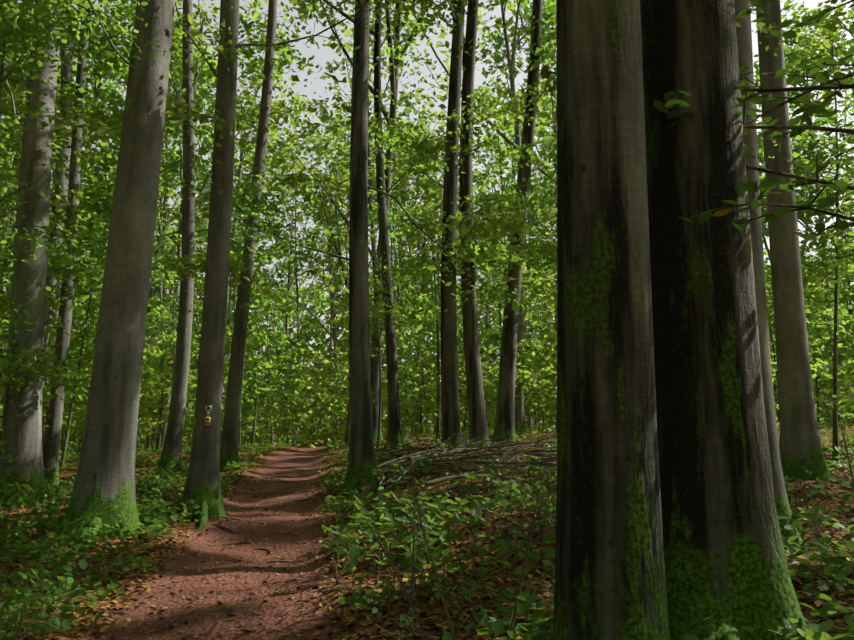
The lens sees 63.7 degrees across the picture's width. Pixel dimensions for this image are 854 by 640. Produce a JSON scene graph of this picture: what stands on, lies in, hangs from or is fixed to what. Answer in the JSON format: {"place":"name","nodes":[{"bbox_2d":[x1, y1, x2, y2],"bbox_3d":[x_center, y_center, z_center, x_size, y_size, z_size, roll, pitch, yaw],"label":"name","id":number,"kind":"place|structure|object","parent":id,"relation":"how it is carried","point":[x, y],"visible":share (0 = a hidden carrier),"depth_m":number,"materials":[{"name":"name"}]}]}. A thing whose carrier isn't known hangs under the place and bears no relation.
{"place":"outdoors","nodes":[
{"label":"outdoors","id":0,"kind":"place"},
{"bbox_2d":[0,425,853,639],"bbox_3d":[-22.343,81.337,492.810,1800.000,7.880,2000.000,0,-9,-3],"label":"forest floor","id":1,"kind":"structure","parent":0,"point":[281,460],"depth_m":6.79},
{"bbox_2d":[0,151,90,428],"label":"tree sapling","id":2,"kind":"object","parent":1,"relation":"on","point":[43,351],"visible":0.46,"depth_m":12.60,"materials":[{"name":"green plant"}]},
{"bbox_2d":[0,0,102,323],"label":"beech tree","id":3,"kind":"object","parent":1,"relation":"on","point":[20,76],"visible":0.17,"depth_m":15.27,"materials":[{"name":"green plant"}]},
{"bbox_2d":[0,116,115,398],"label":"beech tree","id":4,"kind":"object","parent":1,"relation":"on","point":[5,238],"visible":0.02,"depth_m":55.47,"materials":[{"name":"green plant"}]},
{"bbox_2d":[0,42,124,409],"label":"beech tree","id":5,"kind":"object","parent":1,"relation":"on","point":[108,88],"visible":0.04,"depth_m":53.27,"materials":[{"name":"green plant"}]},
{"bbox_2d":[0,23,133,344],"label":"beech tree","id":6,"kind":"object","parent":1,"relation":"on","point":[18,123],"visible":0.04,"depth_m":46.79,"materials":[{"name":"green plant"}]},
{"bbox_2d":[0,0,163,354],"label":"beech tree","id":7,"kind":"object","parent":1,"relation":"on","point":[66,73],"visible":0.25,"depth_m":18.87,"materials":[{"name":"green plant"}]},
{"bbox_2d":[0,18,164,510],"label":"tree sapling","id":8,"kind":"object","parent":1,"relation":"on","point":[30,492],"visible":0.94,"depth_m":11.62,"materials":[{"name":"green plant"}]},
{"bbox_2d":[0,0,176,485],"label":"beech tree","id":9,"kind":"object","parent":1,"relation":"on","point":[51,444],"visible":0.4,"depth_m":16.73,"materials":[{"name":"green plant"}]},
{"bbox_2d":[0,0,177,507],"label":"beech tree","id":10,"kind":"object","parent":1,"relation":"on","point":[21,435],"visible":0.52,"depth_m":12.69,"materials":[{"name":"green plant"}]},
{"bbox_2d":[0,118,177,466],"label":"tree sapling","id":11,"kind":"object","parent":1,"relation":"on","point":[93,283],"visible":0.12,"depth_m":20.78,"materials":[{"name":"green plant"}]},
{"bbox_2d":[0,24,181,354],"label":"beech tree","id":12,"kind":"object","parent":1,"relation":"on","point":[97,68],"visible":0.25,"depth_m":36.40,"materials":[{"name":"green plant"}]},
{"bbox_2d":[1,133,192,423],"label":"tree sapling","id":13,"kind":"object","parent":1,"relation":"on","point":[96,207],"visible":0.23,"depth_m":20.16,"materials":[{"name":"green plant"}]},
{"bbox_2d":[42,318,154,438],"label":"tree sapling","id":14,"kind":"object","parent":1,"relation":"on","point":[81,414],"visible":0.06,"depth_m":23.29,"materials":[{"name":"green plant"}]},
{"bbox_2d":[0,2,198,439],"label":"beech tree","id":15,"kind":"object","parent":1,"relation":"on","point":[163,151],"visible":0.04,"depth_m":44.21,"materials":[{"name":"green plant"}]},
{"bbox_2d":[2,63,209,453],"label":"beech tree","id":16,"kind":"object","parent":1,"relation":"on","point":[170,140],"visible":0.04,"depth_m":49.80,"materials":[{"name":"green plant"}]},
{"bbox_2d":[42,262,172,426],"bbox_3d":[-13.590,1.374,28.809,5.166,8.678,5.085,5,-10,-28],"label":"tree sapling","id":17,"kind":"object","parent":1,"relation":"on","point":[89,368],"visible":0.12,"depth_m":28.02,"materials":[{"name":"green plant"}]},
{"bbox_2d":[0,0,226,557],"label":"beech tree","id":18,"kind":"object","parent":1,"relation":"on","point":[104,483],"visible":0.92,"depth_m":9.12,"materials":[{"name":"grey plant"}]},
{"bbox_2d":[0,0,234,446],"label":"beech tree","id":19,"kind":"object","parent":1,"relation":"on","point":[97,91],"visible":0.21,"depth_m":37.17,"materials":[{"name":"green plant"}]},
{"bbox_2d":[51,151,234,451],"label":"beech tree","id":20,"kind":"object","parent":1,"relation":"on","point":[152,290],"visible":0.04,"depth_m":60.71,"materials":[{"name":"green plant"}]},
{"bbox_2d":[7,0,299,473],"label":"beech tree","id":21,"kind":"object","parent":1,"relation":"on","point":[172,445],"visible":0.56,"depth_m":19.20,"materials":[{"name":"green plant"}]},
{"bbox_2d":[137,321,199,451],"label":"tree sapling","id":22,"kind":"object","parent":1,"relation":"on","point":[161,373],"visible":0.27,"depth_m":27.87,"materials":[{"name":"green plant"}]},
{"bbox_2d":[90,29,251,451],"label":"beech tree","id":23,"kind":"object","parent":1,"relation":"on","point":[200,233],"visible":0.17,"depth_m":48.70,"materials":[{"name":"green plant"}]},
{"bbox_2d":[138,220,203,447],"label":"tree sapling","id":24,"kind":"object","parent":1,"relation":"on","point":[152,363],"visible":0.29,"depth_m":31.35,"materials":[{"name":"green plant"}]},
{"bbox_2d":[139,228,249,451],"bbox_3d":[-8.267,0.744,23.037,5.142,7.993,4.071,0,-9,-3],"label":"tree sapling","id":25,"kind":"object","parent":1,"relation":"on","point":[188,416],"visible":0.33,"depth_m":22.74,"materials":[{"name":"green plant"}]},
{"bbox_2d":[148,206,260,407],"bbox_3d":[-8.351,0.279,26.455,5.167,9.687,5.108,0,-9,-3],"label":"tree sapling","id":26,"kind":"object","parent":1,"relation":"on","point":[228,343],"visible":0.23,"depth_m":25.97,"materials":[{"name":"green plant"}]},
{"bbox_2d":[90,0,321,448],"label":"beech tree","id":27,"kind":"object","parent":1,"relation":"on","point":[248,29],"visible":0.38,"depth_m":38.35,"materials":[{"name":"green plant"}]},
{"bbox_2d":[157,139,289,373],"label":"beech tree","id":28,"kind":"object","parent":1,"relation":"on","point":[230,301],"depth_m":66.46,"materials":[{"name":"green plant"}]},
{"bbox_2d":[191,312,279,446],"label":"tree sapling","id":29,"kind":"object","parent":1,"relation":"on","point":[250,327],"visible":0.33,"depth_m":31.30,"materials":[{"name":"green plant"}]},
{"bbox_2d":[164,24,330,437],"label":"beech tree","id":30,"kind":"object","parent":1,"relation":"on","point":[271,132],"visible":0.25,"depth_m":50.55,"materials":[{"name":"green plant"}]},
{"bbox_2d":[190,226,305,422],"bbox_3d":[-7.396,0.667,27.623,5.000,9.080,3.830,3,-10,-19],"label":"tree sapling","id":31,"kind":"object","parent":1,"relation":"on","point":[269,257],"visible":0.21,"depth_m":27.45,"materials":[{"name":"green plant"}]},
{"bbox_2d":[224,322,291,445],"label":"tree sapling","id":32,"kind":"object","parent":1,"relation":"on","point":[243,427],"visible":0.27,"depth_m":48.24,"materials":[{"name":"green plant"}]},
{"bbox_2d":[221,299,300,445],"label":"tree sapling","id":33,"kind":"object","parent":1,"relation":"on","point":[274,340],"visible":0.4,"depth_m":36.58,"materials":[{"name":"green plant"}]},
{"bbox_2d":[0,0,521,530],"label":"beech tree","id":34,"kind":"object","parent":1,"relation":"on","point":[202,490],"visible":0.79,"depth_m":10.91,"materials":[{"name":"green plant"}]},
{"bbox_2d":[151,0,382,471],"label":"beech tree","id":35,"kind":"object","parent":1,"relation":"on","point":[229,445],"visible":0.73,"depth_m":17.61,"materials":[{"name":"green plant"}]},
{"bbox_2d":[195,125,347,445],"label":"beech tree","id":36,"kind":"object","parent":1,"relation":"on","point":[310,235],"visible":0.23,"depth_m":72.73,"materials":[{"name":"green plant"}]},
{"bbox_2d":[227,278,323,447],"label":"tree sapling","id":37,"kind":"object","parent":1,"relation":"on","point":[268,365],"visible":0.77,"depth_m":33.53,"materials":[{"name":"green plant"}]},
{"bbox_2d":[147,464,404,638],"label":"path stones and roots","id":38,"kind":"object","parent":1,"relation":"on","point":[229,543],"visible":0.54,"depth_m":9.52,"materials":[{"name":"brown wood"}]},
{"bbox_2d":[232,154,343,444],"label":"beech tree","id":39,"kind":"object","parent":1,"relation":"on","point":[276,267],"visible":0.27,"depth_m":78.25,"materials":[{"name":"green plant"}]},
{"bbox_2d":[257,388,321,446],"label":"tree sapling","id":40,"kind":"object","parent":1,"relation":"on","point":[283,426],"visible":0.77,"depth_m":42.63,"materials":[{"name":"green plant"}]},
{"bbox_2d":[258,344,321,446],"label":"tree sapling","id":41,"kind":"object","parent":1,"relation":"on","point":[284,371],"visible":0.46,"depth_m":38.92,"materials":[{"name":"green plant"}]},
{"bbox_2d":[250,253,330,445],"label":"beech tree","id":42,"kind":"object","parent":1,"relation":"on","point":[277,283],"visible":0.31,"depth_m":97.12,"materials":[{"name":"green plant"}]},
{"bbox_2d":[267,313,317,445],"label":"tree sapling","id":43,"kind":"object","parent":1,"relation":"on","point":[299,385],"visible":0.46,"depth_m":47.64,"materials":[{"name":"green plant"}]},
{"bbox_2d":[196,112,400,413],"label":"beech tree","id":44,"kind":"object","parent":1,"relation":"on","point":[324,197],"visible":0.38,"depth_m":62.97,"materials":[{"name":"green plant"}]},
{"bbox_2d":[278,316,335,436],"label":"tree sapling","id":45,"kind":"object","parent":1,"relation":"on","point":[308,338],"visible":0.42,"depth_m":55.80,"materials":[{"name":"green plant"}]},
{"bbox_2d":[274,384,340,444],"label":"tree sapling","id":46,"kind":"object","parent":1,"relation":"on","point":[322,418],"visible":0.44,"depth_m":45.19,"materials":[{"name":"green plant"}]},
{"bbox_2d":[282,217,347,445],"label":"beech tree","id":47,"kind":"object","parent":1,"relation":"on","point":[317,276],"visible":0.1,"depth_m":94.87,"materials":[{"name":"green plant"}]},
{"bbox_2d":[261,183,371,443],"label":"beech tree","id":48,"kind":"object","parent":1,"relation":"on","point":[322,284],"visible":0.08,"depth_m":77.32,"materials":[{"name":"green plant"}]},
{"bbox_2d":[292,355,348,441],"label":"tree sapling","id":49,"kind":"object","parent":1,"relation":"on","point":[320,395],"visible":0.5,"depth_m":42.72,"materials":[{"name":"green plant"}]},
{"bbox_2d":[289,123,377,441],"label":"beech tree","id":50,"kind":"object","parent":1,"relation":"on","point":[332,294],"visible":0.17,"depth_m":70.37,"materials":[{"name":"green plant"}]},
{"bbox_2d":[296,346,387,431],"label":"tree sapling","id":51,"kind":"object","parent":1,"relation":"on","point":[319,415],"visible":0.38,"depth_m":35.58,"materials":[{"name":"green plant"}]},
{"bbox_2d":[243,0,450,435],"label":"beech tree","id":52,"kind":"object","parent":1,"relation":"on","point":[276,154],"visible":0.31,"depth_m":43.78,"materials":[{"name":"green plant"}]},
{"bbox_2d":[279,315,416,444],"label":"tree sapling","id":53,"kind":"object","parent":1,"relation":"on","point":[316,435],"visible":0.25,"depth_m":28.69,"materials":[{"name":"green plant"}]},
{"bbox_2d":[298,273,408,436],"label":"tree sapling","id":54,"kind":"object","parent":1,"relation":"on","point":[341,402],"visible":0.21,"depth_m":30.86,"materials":[{"name":"green plant"}]},
{"bbox_2d":[203,0,507,451],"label":"beech tree","id":55,"kind":"object","parent":1,"relation":"on","point":[394,426],"visible":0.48,"depth_m":19.72,"materials":[{"name":"green plant"}]},
{"bbox_2d":[156,0,555,505],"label":"beech tree","id":56,"kind":"object","parent":1,"relation":"on","point":[361,454],"visible":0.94,"depth_m":13.29,"materials":[{"name":"green plant"}]},
{"bbox_2d":[235,69,477,442],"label":"beech tree","id":57,"kind":"object","parent":1,"relation":"on","point":[396,177],"visible":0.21,"depth_m":56.90,"materials":[{"name":"green plant"}]},
{"bbox_2d":[278,254,460,447],"bbox_3d":[-1.612,1.009,21.035,5.698,5.826,3.777,-2,-9,10],"label":"tree sapling","id":58,"kind":"object","parent":1,"relation":"on","point":[371,312],"visible":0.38,"depth_m":20.82,"materials":[{"name":"green plant"}]},
{"bbox_2d":[277,0,462,441],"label":"beech tree","id":59,"kind":"object","parent":1,"relation":"on","point":[417,300],"visible":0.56,"depth_m":27.06,"materials":[{"name":"green plant"}]},
{"bbox_2d":[381,306,433,408],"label":"tree sapling","id":60,"kind":"object","parent":1,"relation":"on","point":[410,354],"visible":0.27,"depth_m":46.73,"materials":[{"name":"green plant"}]},
{"bbox_2d":[381,333,434,430],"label":"tree sapling","id":61,"kind":"object","parent":1,"relation":"on","point":[407,418],"visible":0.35,"depth_m":37.73,"materials":[{"name":"green plant"}]},
{"bbox_2d":[385,340,441,434],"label":"tree sapling","id":62,"kind":"object","parent":1,"relation":"on","point":[425,381],"visible":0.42,"depth_m":41.59,"materials":[{"name":"green plant"}]},
{"bbox_2d":[381,357,462,433],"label":"tree sapling","id":63,"kind":"object","parent":1,"relation":"on","point":[420,407],"visible":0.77,"depth_m":37.53,"materials":[{"name":"green plant"}]},
{"bbox_2d":[371,92,475,425],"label":"beech tree","id":64,"kind":"object","parent":1,"relation":"on","point":[397,295],"visible":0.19,"depth_m":66.52,"materials":[{"name":"green plant"}]},
{"bbox_2d":[0,418,853,639],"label":"undergrowth plants","id":65,"kind":"object","parent":1,"relation":"on","point":[67,585],"visible":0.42,"depth_m":6.66,"materials":[{"name":"green plant"}]},
{"bbox_2d":[0,454,853,639],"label":"leaf litter leaves","id":66,"kind":"object","parent":1,"relation":"on","point":[391,578],"visible":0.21,"depth_m":6.16,"materials":[{"name":"plant"}]},
{"bbox_2d":[372,142,486,434],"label":"beech tree","id":67,"kind":"object","parent":1,"relation":"on","point":[404,199],"visible":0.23,"depth_m":61.48,"materials":[{"name":"green plant"}]},
{"bbox_2d":[7,242,853,450],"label":"forest edge foliage","id":68,"kind":"object","parent":1,"relation":"on","point":[301,292],"visible":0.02,"depth_m":114.78,"materials":[{"name":"green plant"}]},
{"bbox_2d":[317,0,552,452],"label":"beech tree","id":69,"kind":"object","parent":1,"relation":"on","point":[451,425],"visible":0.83,"depth_m":16.99,"materials":[{"name":"green plant"}]},
{"bbox_2d":[381,264,491,431],"bbox_3d":[0.227,1.175,29.297,5.253,7.575,4.455,0,-9,-3],"label":"tree sapling","id":70,"kind":"object","parent":1,"relation":"on","point":[418,388],"visible":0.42,"depth_m":29.01,"materials":[{"name":"green plant"}]},
{"bbox_2d":[20,403,853,639],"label":"fallen branches","id":71,"kind":"object","parent":1,"relation":"on","point":[494,448],"depth_m":11.46,"materials":[{"name":"brown wood"}]},
{"bbox_2d":[319,0,556,408],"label":"beech tree","id":72,"kind":"object","parent":1,"relation":"on","point":[499,25],"visible":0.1,"depth_m":49.72,"materials":[{"name":"green plant"}]},
{"bbox_2d":[324,0,556,452],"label":"beech tree","id":73,"kind":"object","parent":1,"relation":"on","point":[476,409],"visible":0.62,"depth_m":18.45,"materials":[{"name":"green plant"}]},
{"bbox_2d":[389,165,496,432],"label":"beech tree","id":74,"kind":"object","parent":1,"relation":"on","point":[439,282],"visible":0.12,"depth_m":73.84,"materials":[{"name":"green plant"}]},
{"bbox_2d":[373,200,526,442],"bbox_3d":[0.505,0.072,22.681,5.452,8.064,4.919,0,-9,-3],"label":"tree sapling","id":75,"kind":"object","parent":1,"relation":"on","point":[426,227],"visible":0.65,"depth_m":23.05,"materials":[{"name":"green plant"}]},
{"bbox_2d":[429,304,498,431],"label":"tree sapling","id":76,"kind":"object","parent":1,"relation":"on","point":[460,342],"visible":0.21,"depth_m":39.19,"materials":[{"name":"green plant"}]},
{"bbox_2d":[394,0,556,434],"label":"beech tree","id":77,"kind":"object","parent":1,"relation":"on","point":[519,405],"visible":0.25,"depth_m":33.13,"materials":[{"name":"green plant"}]},
{"bbox_2d":[428,128,556,403],"bbox_3d":[2.110,-1.401,22.980,4.630,10.813,5.109,7,-12,-39],"label":"tree sapling","id":78,"kind":"object","parent":1,"relation":"on","point":[484,197],"visible":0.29,"depth_m":23.08,"materials":[{"name":"green plant"}]},
{"bbox_2d":[430,0,556,445],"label":"beech tree","id":79,"kind":"object","parent":1,"relation":"on","point":[505,417],"visible":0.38,"depth_m":19.31,"materials":[{"name":"green plant"}]},
{"bbox_2d":[435,77,556,396],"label":"beech tree","id":80,"kind":"object","parent":1,"relation":"on","point":[535,324],"visible":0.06,"depth_m":56.45,"materials":[{"name":"green plant"}]},
{"bbox_2d":[475,245,535,408],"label":"tree sapling","id":81,"kind":"object","parent":1,"relation":"on","point":[495,336],"visible":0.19,"depth_m":39.25,"materials":[{"name":"green plant"}]},
{"bbox_2d":[458,80,556,410],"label":"beech tree","id":82,"kind":"object","parent":1,"relation":"on","point":[509,175],"visible":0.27,"depth_m":64.62,"materials":[{"name":"green plant"}]},
{"bbox_2d":[475,185,556,431],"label":"beech tree","id":83,"kind":"object","parent":1,"relation":"on","point":[550,222],"visible":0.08,"depth_m":70.86,"materials":[{"name":"green plant"}]},
{"bbox_2d":[488,208,556,414],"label":"tree sapling","id":84,"kind":"object","parent":1,"relation":"on","point":[531,281],"visible":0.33,"depth_m":21.42,"materials":[{"name":"green plant"}]},
{"bbox_2d":[494,253,556,437],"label":"tree sapling","id":85,"kind":"object","parent":1,"relation":"on","point":[533,358],"visible":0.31,"depth_m":24.45,"materials":[{"name":"green plant"}]},
{"bbox_2d":[495,339,556,406],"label":"tree sapling","id":86,"kind":"object","parent":1,"relation":"on","point":[526,380],"visible":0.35,"depth_m":29.90,"materials":[{"name":"green plant"}]},
{"bbox_2d":[501,304,555,428],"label":"tree sapling","id":87,"kind":"object","parent":1,"relation":"on","point":[533,404],"visible":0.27,"depth_m":51.57,"materials":[{"name":"green plant"}]},
{"bbox_2d":[526,278,556,431],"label":"tree sapling","id":88,"kind":"object","parent":1,"relation":"on","point":[549,329],"visible":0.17,"depth_m":37.07,"materials":[{"name":"green plant"}]},
{"bbox_2d":[552,0,669,639],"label":"beech tree","id":89,"kind":"object","parent":1,"relation":"on","point":[610,582],"visible":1,"depth_m":3.23,"materials":[{"name":"brown plant"}]},
{"bbox_2d":[442,0,850,554],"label":"beech tree","id":90,"kind":"object","parent":1,"relation":"on","point":[744,31],"visible":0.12,"depth_m":6.52,"materials":[{"name":"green plant"}]},
{"bbox_2d":[504,0,805,639],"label":"beech tree","id":91,"kind":"object","parent":1,"relation":"on","point":[726,565],"visible":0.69,"depth_m":3.78,"materials":[{"name":"brown plant"}]},
{"bbox_2d":[505,131,853,333],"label":"beech tree","id":92,"kind":"object","parent":1,"relation":"on","point":[549,146],"visible":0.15,"depth_m":16.93,"materials":[{"name":"green plant"}]},
{"bbox_2d":[541,0,853,282],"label":"young beech tree","id":93,"kind":"object","parent":1,"relation":"on","point":[752,95],"visible":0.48,"depth_m":4.11,"materials":[{"name":"green plant"}]},
{"bbox_2d":[753,68,851,350],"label":"beech tree","id":94,"kind":"object","parent":1,"relation":"on","point":[792,105],"visible":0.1,"depth_m":55.70,"materials":[{"name":"green plant"}]},
{"bbox_2d":[754,0,853,422],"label":"beech tree","id":95,"kind":"object","parent":1,"relation":"on","point":[800,38],"visible":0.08,"depth_m":50.32,"materials":[{"name":"green plant"}]},
{"bbox_2d":[756,0,853,481],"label":"beech tree","id":96,"kind":"object","parent":1,"relation":"on","point":[799,437],"visible":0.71,"depth_m":10.05,"materials":[{"name":"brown plant"}]},
{"bbox_2d":[758,31,853,468],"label":"tree sapling","id":97,"kind":"object","parent":1,"relation":"on","point":[836,242],"visible":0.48,"depth_m":12.08,"materials":[{"name":"green plant"}]},
{"bbox_2d":[766,291,845,426],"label":"tree sapling","id":98,"kind":"object","parent":1,"relation":"on","point":[774,363],"visible":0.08,"depth_m":19.14,"materials":[{"name":"green plant"}]},
{"bbox_2d":[767,259,853,411],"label":"tree sapling","id":99,"kind":"object","parent":1,"relation":"on","point":[821,396],"visible":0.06,"depth_m":27.48,"materials":[{"name":"green plant"}]},
{"bbox_2d":[773,312,853,398],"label":"tree sapling","id":100,"kind":"object","parent":1,"relation":"on","point":[821,333],"visible":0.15,"depth_m":32.52,"materials":[{"name":"green plant"}]},
{"bbox_2d":[774,342,853,423],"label":"tree sapling","id":101,"kind":"object","parent":1,"relation":"on","point":[840,357],"visible":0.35,"depth_m":30.87,"materials":[{"name":"green plant"}]},
{"bbox_2d":[778,286,853,424],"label":"tree sapling","id":102,"kind":"object","parent":1,"relation":"on","point":[843,291],"visible":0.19,"depth_m":33.55,"materials":[{"name":"green plant"}]},
{"bbox_2d":[783,0,853,70],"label":"beech tree","id":103,"kind":"object","parent":1,"relation":"on","point":[823,46],"visible":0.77,"depth_m":38.09,"materials":[{"name":"green plant"}]},
{"bbox_2d":[794,3,853,140],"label":"beech tree","id":104,"kind":"object","parent":1,"relation":"on","point":[834,35],"visible":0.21,"depth_m":47.46,"materials":[{"name":"green plant"}]},
{"bbox_2d":[801,140,853,365],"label":"beech tree","id":105,"kind":"object","parent":1,"relation":"on","point":[842,251],"visible":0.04,"depth_m":71.31,"materials":[{"name":"green plant"}]},
{"bbox_2d":[0,0,853,430],"label":"sky","id":106,"kind":"structure","parent":0,"point":[317,85],"materials":[{"name":"white"}]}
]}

